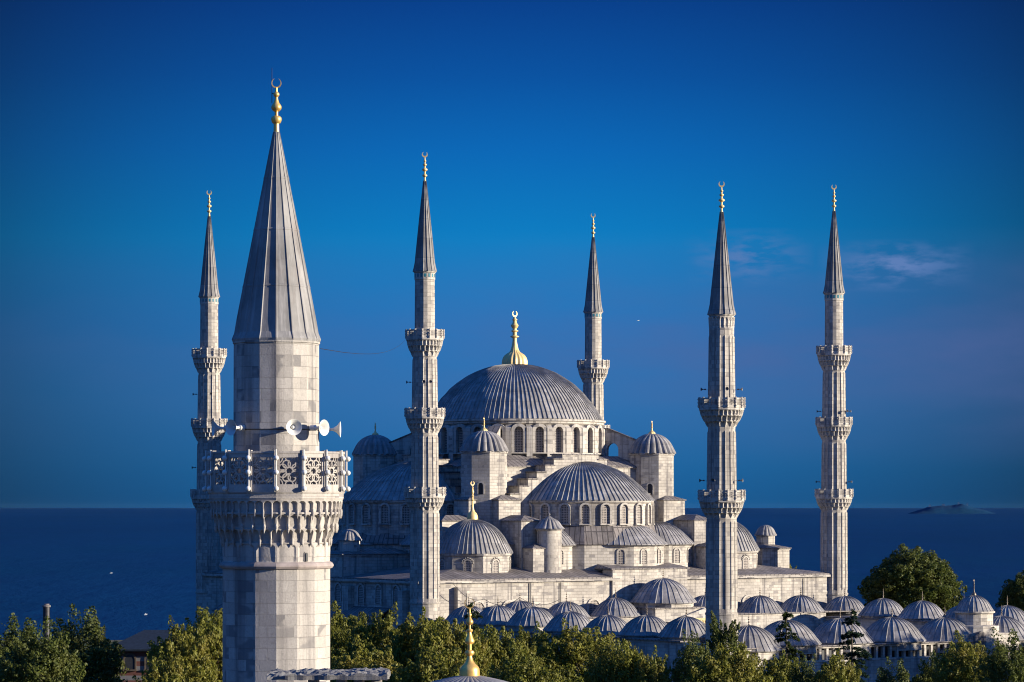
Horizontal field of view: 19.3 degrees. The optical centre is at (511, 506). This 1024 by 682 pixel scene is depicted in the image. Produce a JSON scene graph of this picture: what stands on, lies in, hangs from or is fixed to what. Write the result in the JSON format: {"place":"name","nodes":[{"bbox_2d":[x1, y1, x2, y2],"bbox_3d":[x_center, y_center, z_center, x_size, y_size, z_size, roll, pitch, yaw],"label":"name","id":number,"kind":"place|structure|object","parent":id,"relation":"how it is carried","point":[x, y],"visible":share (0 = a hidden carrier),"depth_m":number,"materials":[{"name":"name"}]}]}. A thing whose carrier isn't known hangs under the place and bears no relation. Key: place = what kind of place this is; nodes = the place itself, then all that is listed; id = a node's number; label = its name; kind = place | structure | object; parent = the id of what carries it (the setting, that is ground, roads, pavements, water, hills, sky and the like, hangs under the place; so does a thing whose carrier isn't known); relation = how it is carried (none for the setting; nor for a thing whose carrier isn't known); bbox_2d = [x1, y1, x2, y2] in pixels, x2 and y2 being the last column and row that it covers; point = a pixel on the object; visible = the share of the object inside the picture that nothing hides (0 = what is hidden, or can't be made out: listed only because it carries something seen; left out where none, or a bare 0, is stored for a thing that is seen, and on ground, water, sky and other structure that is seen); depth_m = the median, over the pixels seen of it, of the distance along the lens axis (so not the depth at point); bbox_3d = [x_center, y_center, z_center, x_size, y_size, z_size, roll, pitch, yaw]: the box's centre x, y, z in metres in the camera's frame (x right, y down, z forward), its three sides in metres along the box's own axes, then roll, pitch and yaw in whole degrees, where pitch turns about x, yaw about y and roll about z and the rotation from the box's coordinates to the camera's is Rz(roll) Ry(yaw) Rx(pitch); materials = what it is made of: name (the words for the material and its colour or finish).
{"place":"outdoors","nodes":[
{"label":"outdoors","id":0,"kind":"place"},
{"bbox_2d":[1,640,121,679],"bbox_3d":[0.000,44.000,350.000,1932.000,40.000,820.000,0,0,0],"label":"ground","id":1,"kind":"structure","parent":0,"point":[112,641],"depth_m":526.36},
{"bbox_2d":[0,613,55,679],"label":"broadleaf tree","id":2,"kind":"object","parent":1,"relation":"on","point":[13,635],"visible":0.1,"depth_m":262.38,"materials":[{"name":"green plant"}]},
{"bbox_2d":[0,615,87,681],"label":"broadleaf tree","id":3,"kind":"object","parent":1,"relation":"on","point":[48,664],"visible":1,"depth_m":248.43,"materials":[{"name":"green plant"}]},
{"bbox_2d":[42,604,50,641],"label":"round chimney","id":4,"kind":"object","parent":1,"relation":"on","point":[46,609],"visible":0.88,"depth_m":319.68,"materials":[{"name":"metal"}]},
{"bbox_2d":[40,603,129,681],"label":"broadleaf tree","id":5,"kind":"object","parent":1,"relation":"on","point":[102,659],"visible":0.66,"depth_m":264.83,"materials":[{"name":"green plant"}]},
{"bbox_2d":[132,646,192,681],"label":"broadleaf tree","id":6,"kind":"object","parent":1,"relation":"on","point":[156,671],"visible":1,"depth_m":231.56,"materials":[{"name":"green plant"}]},
{"bbox_2d":[144,615,218,681],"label":"broadleaf tree","id":7,"kind":"object","parent":1,"relation":"on","point":[203,670],"visible":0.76,"depth_m":254.26,"materials":[{"name":"green plant"}]},
{"bbox_2d":[178,606,222,681],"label":"broadleaf tree","id":8,"kind":"object","parent":1,"relation":"on","point":[211,626],"visible":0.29,"depth_m":259.94,"materials":[{"name":"green plant"}]},
{"bbox_2d":[190,190,227,629],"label":"minaret","id":9,"kind":"object","parent":1,"relation":"on","point":[209,356],"visible":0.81,"depth_m":450.94,"materials":[{"name":"stone"}]},
{"bbox_2d":[202,79,350,681],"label":"minaret","id":10,"kind":"object","parent":1,"relation":"on","point":[276,498],"visible":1,"depth_m":90.81,"materials":[{"name":"stone"}]},
{"bbox_2d":[304,552,307,560],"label":"slit window","id":11,"kind":"structure","parent":10,"relation":"in","point":[306,553],"depth_m":90.70,"materials":[{"name":"stone"}]},
{"bbox_2d":[267,667,390,681],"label":"roof","id":12,"kind":"object","parent":1,"relation":"on","point":[379,674],"visible":1,"depth_m":85.10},
{"bbox_2d":[330,600,366,665],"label":"broadleaf tree","id":13,"kind":"object","parent":1,"relation":"on","point":[340,636],"visible":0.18,"depth_m":273.33,"materials":[{"name":"green plant"}]},
{"bbox_2d":[330,634,398,681],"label":"broadleaf tree","id":14,"kind":"object","parent":1,"relation":"on","point":[362,658],"visible":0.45,"depth_m":239.75,"materials":[{"name":"green plant"}]},
{"bbox_2d":[344,601,417,661],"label":"broadleaf tree","id":15,"kind":"object","parent":1,"relation":"on","point":[374,635],"visible":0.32,"depth_m":267.16,"materials":[{"name":"green plant"}]},
{"bbox_2d":[380,607,443,676],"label":"broadleaf tree","id":16,"kind":"object","parent":1,"relation":"on","point":[404,648],"visible":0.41,"depth_m":260.91,"materials":[{"name":"green plant"}]},
{"bbox_2d":[403,152,445,634],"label":"minaret","id":17,"kind":"object","parent":1,"relation":"on","point":[424,494],"visible":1,"depth_m":401.98,"materials":[{"name":"stone"}]},
{"bbox_2d":[320,332,410,353],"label":"festival cable","id":18,"kind":"object","parent":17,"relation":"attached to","point":[356,353],"visible":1,"depth_m":119.51,"materials":[{"name":"metal"}]},
{"bbox_2d":[391,637,475,681],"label":"broadleaf tree","id":19,"kind":"object","parent":1,"relation":"on","point":[425,668],"visible":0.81,"depth_m":235.14,"materials":[{"name":"green plant"}]},
{"bbox_2d":[413,616,493,678],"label":"broadleaf tree","id":20,"kind":"object","parent":1,"relation":"on","point":[450,640],"visible":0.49,"depth_m":257.08,"materials":[{"name":"green plant"}]},
{"bbox_2d":[460,602,482,636],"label":"conifer tree","id":21,"kind":"object","parent":1,"relation":"on","point":[476,615],"visible":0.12,"depth_m":299.82,"materials":[{"name":"green plant"}]},
{"bbox_2d":[473,624,541,673],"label":"broadleaf tree","id":22,"kind":"object","parent":1,"relation":"on","point":[498,649],"visible":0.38,"depth_m":261.15,"materials":[{"name":"green plant"}]},
{"bbox_2d":[201,311,831,648],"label":"mosque","id":23,"kind":"structure","parent":1,"relation":"on","point":[548,499],"depth_m":427.24,"materials":[{"name":"stone"}]},
{"bbox_2d":[334,582,341,602],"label":"window","id":24,"kind":"structure","parent":23,"relation":"in","point":[338,586],"depth_m":419.07,"materials":[{"name":"stone"}]},
{"bbox_2d":[340,503,345,524],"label":"window","id":25,"kind":"structure","parent":23,"relation":"in","point":[343,520],"depth_m":433.01,"materials":[{"name":"stone"}]},
{"bbox_2d":[347,503,355,524],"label":"window","id":26,"kind":"structure","parent":23,"relation":"in","point":[351,507],"depth_m":430.90,"materials":[{"name":"stone"}]},
{"bbox_2d":[357,583,364,603],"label":"window","id":27,"kind":"structure","parent":23,"relation":"in","point":[360,588],"depth_m":414.09,"materials":[{"name":"stone"}]},
{"bbox_2d":[360,503,370,524],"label":"window","id":28,"kind":"structure","parent":23,"relation":"in","point":[365,507],"depth_m":428.59,"materials":[{"name":"stone"}]},
{"bbox_2d":[374,584,382,604],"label":"window","id":29,"kind":"structure","parent":23,"relation":"in","point":[378,591],"depth_m":410.47,"materials":[{"name":"stone"}]},
{"bbox_2d":[378,503,390,524],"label":"window","id":30,"kind":"structure","parent":23,"relation":"in","point":[384,508],"depth_m":427.03,"materials":[{"name":"stone"}]},
{"bbox_2d":[392,584,399,604],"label":"window","id":31,"kind":"structure","parent":23,"relation":"in","point":[395,587],"depth_m":407.17,"materials":[{"name":"stone"}]},
{"bbox_2d":[400,503,410,524],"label":"window","id":32,"kind":"structure","parent":23,"relation":"in","point":[405,512],"depth_m":426.19,"materials":[{"name":"stone"}]},
{"bbox_2d":[440,557,445,568],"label":"window","id":33,"kind":"structure","parent":23,"relation":"in","point":[442,561],"depth_m":413.89,"materials":[{"name":"stone"}]},
{"bbox_2d":[439,424,450,453],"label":"window","id":34,"kind":"structure","parent":23,"relation":"in","point":[444,431],"depth_m":438.65,"materials":[{"name":"stone"}]},
{"bbox_2d":[444,503,453,514],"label":"window","id":35,"kind":"structure","parent":23,"relation":"in","point":[449,507],"depth_m":427.23,"materials":[{"name":"stone"}]},
{"bbox_2d":[453,424,466,453],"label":"window","id":36,"kind":"structure","parent":23,"relation":"in","point":[459,429],"depth_m":436.51,"materials":[{"name":"stone"}]},
{"bbox_2d":[461,557,473,571],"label":"window","id":37,"kind":"structure","parent":23,"relation":"in","point":[467,564],"depth_m":411.97,"materials":[{"name":"stone"}]},
{"bbox_2d":[471,424,482,433],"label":"window","id":38,"kind":"structure","parent":23,"relation":"in","point":[476,427],"depth_m":434.76,"materials":[{"name":"stone"}]},
{"bbox_2d":[473,600,485,609],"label":"window","id":39,"kind":"structure","parent":23,"relation":"in","point":[480,604],"depth_m":407.57,"materials":[{"name":"stone"}]},
{"bbox_2d":[477,482,483,493],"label":"window","id":40,"kind":"structure","parent":23,"relation":"in","point":[480,485],"depth_m":423.08,"materials":[{"name":"glass"}]},
{"bbox_2d":[491,557,500,572],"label":"window","id":41,"kind":"structure","parent":23,"relation":"in","point":[495,563],"depth_m":413.08,"materials":[{"name":"stone"}]},
{"bbox_2d":[492,423,504,441],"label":"window","id":42,"kind":"structure","parent":23,"relation":"in","point":[502,426],"depth_m":433.43,"materials":[{"name":"stone"}]},
{"bbox_2d":[502,600,512,605],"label":"window","id":43,"kind":"structure","parent":23,"relation":"in","point":[506,602],"depth_m":410.07,"materials":[{"name":"stone"}]},
{"bbox_2d":[511,423,526,453],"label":"window","id":44,"kind":"structure","parent":23,"relation":"in","point":[518,431],"depth_m":433.75,"materials":[{"name":"stone"}]},
{"bbox_2d":[529,503,533,517],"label":"window","id":45,"kind":"structure","parent":23,"relation":"in","point":[531,505],"depth_m":426.61,"materials":[{"name":"stone"}]},
{"bbox_2d":[532,424,546,453],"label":"window","id":46,"kind":"structure","parent":23,"relation":"in","point":[539,431],"depth_m":434.17,"materials":[{"name":"stone"}]},
{"bbox_2d":[540,503,550,519],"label":"window","id":47,"kind":"structure","parent":23,"relation":"in","point":[545,508],"depth_m":425.36,"materials":[{"name":"stone"}]},
{"bbox_2d":[552,424,565,453],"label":"window","id":48,"kind":"structure","parent":23,"relation":"in","point":[559,430],"depth_m":435.45,"materials":[{"name":"stone"}]},
{"bbox_2d":[559,503,570,524],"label":"window","id":49,"kind":"structure","parent":23,"relation":"in","point":[564,508],"depth_m":424.22,"materials":[{"name":"stone"}]},
{"bbox_2d":[569,424,582,453],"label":"window","id":50,"kind":"structure","parent":23,"relation":"in","point":[576,430],"depth_m":437.26,"materials":[{"name":"stone"}]},
{"bbox_2d":[579,503,591,524],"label":"window","id":51,"kind":"structure","parent":23,"relation":"in","point":[585,508],"depth_m":423.91,"materials":[{"name":"stone"}]},
{"bbox_2d":[584,424,594,453],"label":"window","id":52,"kind":"structure","parent":23,"relation":"in","point":[589,428],"depth_m":439.61,"materials":[{"name":"stone"}]},
{"bbox_2d":[587,598,600,614],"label":"window","id":53,"kind":"structure","parent":23,"relation":"in","point":[592,603],"depth_m":418.26,"materials":[{"name":"stone"}]},
{"bbox_2d":[595,425,602,454],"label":"window","id":54,"kind":"structure","parent":23,"relation":"in","point":[600,430],"depth_m":442.20,"materials":[{"name":"stone"}]},
{"bbox_2d":[600,503,611,524],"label":"window","id":55,"kind":"structure","parent":23,"relation":"in","point":[605,508],"depth_m":424.43,"materials":[{"name":"stone"}]},
{"bbox_2d":[617,548,625,563],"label":"window","id":56,"kind":"structure","parent":23,"relation":"in","point":[621,553],"depth_m":423.60,"materials":[{"name":"stone"}]},
{"bbox_2d":[619,503,629,524],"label":"window","id":57,"kind":"structure","parent":23,"relation":"in","point":[624,509],"depth_m":425.67,"materials":[{"name":"stone"}]},
{"bbox_2d":[634,503,643,524],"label":"window","id":58,"kind":"structure","parent":23,"relation":"in","point":[638,506],"depth_m":427.76,"materials":[{"name":"stone"}]},
{"bbox_2d":[640,548,647,563],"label":"window","id":59,"kind":"structure","parent":23,"relation":"in","point":[644,552],"depth_m":424.74,"materials":[{"name":"stone"}]},
{"bbox_2d":[646,503,651,524],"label":"window","id":60,"kind":"structure","parent":23,"relation":"in","point":[648,506],"depth_m":430.37,"materials":[{"name":"stone"}]},
{"bbox_2d":[646,483,652,494],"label":"window","id":61,"kind":"structure","parent":23,"relation":"in","point":[649,487],"depth_m":439.83,"materials":[{"name":"glass"}]},
{"bbox_2d":[652,503,654,524],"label":"window","id":62,"kind":"structure","parent":23,"relation":"in","point":[652,503],"depth_m":432.27,"materials":[{"name":"stone"}]},
{"bbox_2d":[657,548,661,562],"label":"window","id":63,"kind":"structure","parent":23,"relation":"in","point":[659,554],"depth_m":427.55,"materials":[{"name":"stone"}]},
{"bbox_2d":[673,547,680,562],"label":"window","id":64,"kind":"structure","parent":23,"relation":"in","point":[676,552],"depth_m":432.59,"materials":[{"name":"stone"}]},
{"bbox_2d":[687,547,690,561],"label":"window","id":65,"kind":"structure","parent":23,"relation":"in","point":[688,549],"depth_m":434.76,"materials":[{"name":"stone"}]},
{"bbox_2d":[741,554,749,568],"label":"window","id":66,"kind":"structure","parent":23,"relation":"in","point":[745,560],"depth_m":438.33,"materials":[{"name":"stone"}]},
{"bbox_2d":[742,595,752,602],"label":"window","id":67,"kind":"structure","parent":23,"relation":"in","point":[745,597],"depth_m":433.75,"materials":[{"name":"stone"}]},
{"bbox_2d":[486,641,583,681],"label":"broadleaf tree","id":68,"kind":"object","parent":1,"relation":"on","point":[528,668],"visible":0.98,"depth_m":234.89,"materials":[{"name":"green plant"}]},
{"bbox_2d":[515,621,561,666],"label":"broadleaf tree","id":69,"kind":"object","parent":1,"relation":"on","point":[538,638],"visible":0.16,"depth_m":267.43,"materials":[{"name":"green plant"}]},
{"bbox_2d":[532,618,615,681],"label":"broadleaf tree","id":70,"kind":"object","parent":1,"relation":"on","point":[575,655],"visible":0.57,"depth_m":264.42,"materials":[{"name":"green plant"}]},
{"bbox_2d":[577,213,609,429],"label":"minaret","id":71,"kind":"object","parent":1,"relation":"on","point":[593,367],"visible":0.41,"depth_m":486.66,"materials":[{"name":"stone"}]},
{"bbox_2d":[583,637,649,681],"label":"broadleaf tree","id":72,"kind":"object","parent":1,"relation":"on","point":[615,664],"visible":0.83,"depth_m":248.15,"materials":[{"name":"green plant"}]},
{"bbox_2d":[628,645,674,681],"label":"broadleaf tree","id":73,"kind":"object","parent":1,"relation":"on","point":[656,670],"visible":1,"depth_m":245.50,"materials":[{"name":"green plant"}]},
{"bbox_2d":[670,629,721,681],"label":"broadleaf tree","id":74,"kind":"object","parent":1,"relation":"on","point":[678,670],"visible":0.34,"depth_m":261.58,"materials":[{"name":"green plant"}]},
{"bbox_2d":[697,182,745,669],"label":"minaret","id":75,"kind":"object","parent":1,"relation":"on","point":[721,498],"visible":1,"depth_m":349.63,"materials":[{"name":"stone"}]},
{"bbox_2d":[703,610,740,676],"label":"broadleaf tree","id":76,"kind":"object","parent":1,"relation":"on","point":[719,635],"visible":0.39,"depth_m":284.22,"materials":[{"name":"green plant"}]},
{"bbox_2d":[428,571,1023,681],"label":"courtyard arcade","id":77,"kind":"object","parent":1,"relation":"on","point":[661,613],"visible":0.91,"depth_m":374.52,"materials":[{"name":"stone"}]},
{"bbox_2d":[454,585,559,604],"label":"looped cable","id":78,"kind":"object","parent":77,"relation":"hanging from","point":[508,603],"visible":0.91,"depth_m":407.85,"materials":[{"name":"metal"}]},
{"bbox_2d":[679,641,773,681],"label":"broadleaf tree","id":79,"kind":"object","parent":1,"relation":"on","point":[720,665],"visible":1,"depth_m":244.64,"materials":[{"name":"green plant"}]},
{"bbox_2d":[761,650,800,681],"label":"broadleaf tree","id":80,"kind":"object","parent":1,"relation":"on","point":[780,670],"visible":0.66,"depth_m":261.14,"materials":[{"name":"green plant"}]},
{"bbox_2d":[774,609,807,679],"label":"conifer tree","id":81,"kind":"object","parent":1,"relation":"on","point":[786,615],"visible":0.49,"depth_m":290.01,"materials":[{"name":"green plant"}]},
{"bbox_2d":[789,653,816,681],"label":"broadleaf tree","id":82,"kind":"object","parent":1,"relation":"on","point":[796,676],"visible":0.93,"depth_m":257.36,"materials":[{"name":"green plant"}]},
{"bbox_2d":[814,186,853,602],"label":"minaret","id":83,"kind":"object","parent":1,"relation":"on","point":[833,495],"visible":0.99,"depth_m":442.98,"materials":[{"name":"stone"}]},
{"bbox_2d":[810,648,861,681],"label":"broadleaf tree","id":84,"kind":"object","parent":1,"relation":"on","point":[833,672],"visible":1,"depth_m":254.14,"materials":[{"name":"green plant"}]},
{"bbox_2d":[829,609,872,681],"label":"conifer tree","id":85,"kind":"object","parent":1,"relation":"on","point":[848,634],"visible":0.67,"depth_m":289.96,"materials":[{"name":"green plant"}]},
{"bbox_2d":[875,656,909,681],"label":"broadleaf tree","id":86,"kind":"object","parent":1,"relation":"on","point":[902,674],"visible":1,"depth_m":262.15,"materials":[{"name":"green plant"}]},
{"bbox_2d":[857,543,967,612],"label":"broadleaf tree","id":87,"kind":"object","parent":1,"relation":"on","point":[903,580],"visible":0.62,"depth_m":495.73,"materials":[{"name":"green plant"}]},
{"bbox_2d":[910,648,946,681],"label":"broadleaf tree","id":88,"kind":"object","parent":1,"relation":"on","point":[926,674],"visible":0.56,"depth_m":275.25,"materials":[{"name":"green plant"}]},
{"bbox_2d":[931,630,996,681],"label":"broadleaf tree","id":89,"kind":"object","parent":1,"relation":"on","point":[960,664],"visible":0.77,"depth_m":268.71,"materials":[{"name":"green plant"}]},
{"bbox_2d":[971,627,1023,681],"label":"broadleaf tree","id":90,"kind":"object","parent":1,"relation":"on","point":[1001,669],"visible":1,"depth_m":261.32,"materials":[{"name":"green plant"}]},
{"bbox_2d":[995,570,1023,610],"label":"broadleaf tree","id":91,"kind":"object","parent":1,"relation":"on","point":[1013,591],"visible":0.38,"depth_m":497.86,"materials":[{"name":"green plant"}]},
{"bbox_2d":[115,630,222,681],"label":"house","id":92,"kind":"structure","parent":0,"point":[137,648],"depth_m":300.00,"materials":[{"name":"striped brick and stone"},{"name":"dark slate"},{"name":"dark window glass"}]},
{"bbox_2d":[123,653,136,670],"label":"window","id":93,"kind":"structure","parent":92,"relation":"in","point":[130,659],"depth_m":299.94,"materials":[{"name":"grey glass"}]},
{"bbox_2d":[144,655,151,670],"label":"window","id":94,"kind":"structure","parent":92,"relation":"in","point":[145,659],"depth_m":299.86,"materials":[{"name":"grey glass"}]},
{"bbox_2d":[432,593,506,681],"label":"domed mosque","id":95,"kind":"structure","parent":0,"point":[469,671],"depth_m":79.84,"materials":[{"name":"metal"}]},
{"bbox_2d":[0,508,1023,639],"bbox_3d":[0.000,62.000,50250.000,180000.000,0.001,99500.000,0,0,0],"label":"sea","id":96,"kind":"structure","parent":0,"point":[59,560],"depth_m":4032.33,"materials":[{"name":"liquid"}]},
{"bbox_2d":[0,0,1023,507],"label":"sky","id":97,"kind":"structure","parent":0,"point":[533,119],"materials":[{"name":"blue"}]},
{"bbox_2d":[908,504,994,513],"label":"island terrain","id":98,"kind":"structure","parent":0,"point":[958,509],"depth_m":24841.27,"materials":[{"name":"blue"}]}
]}

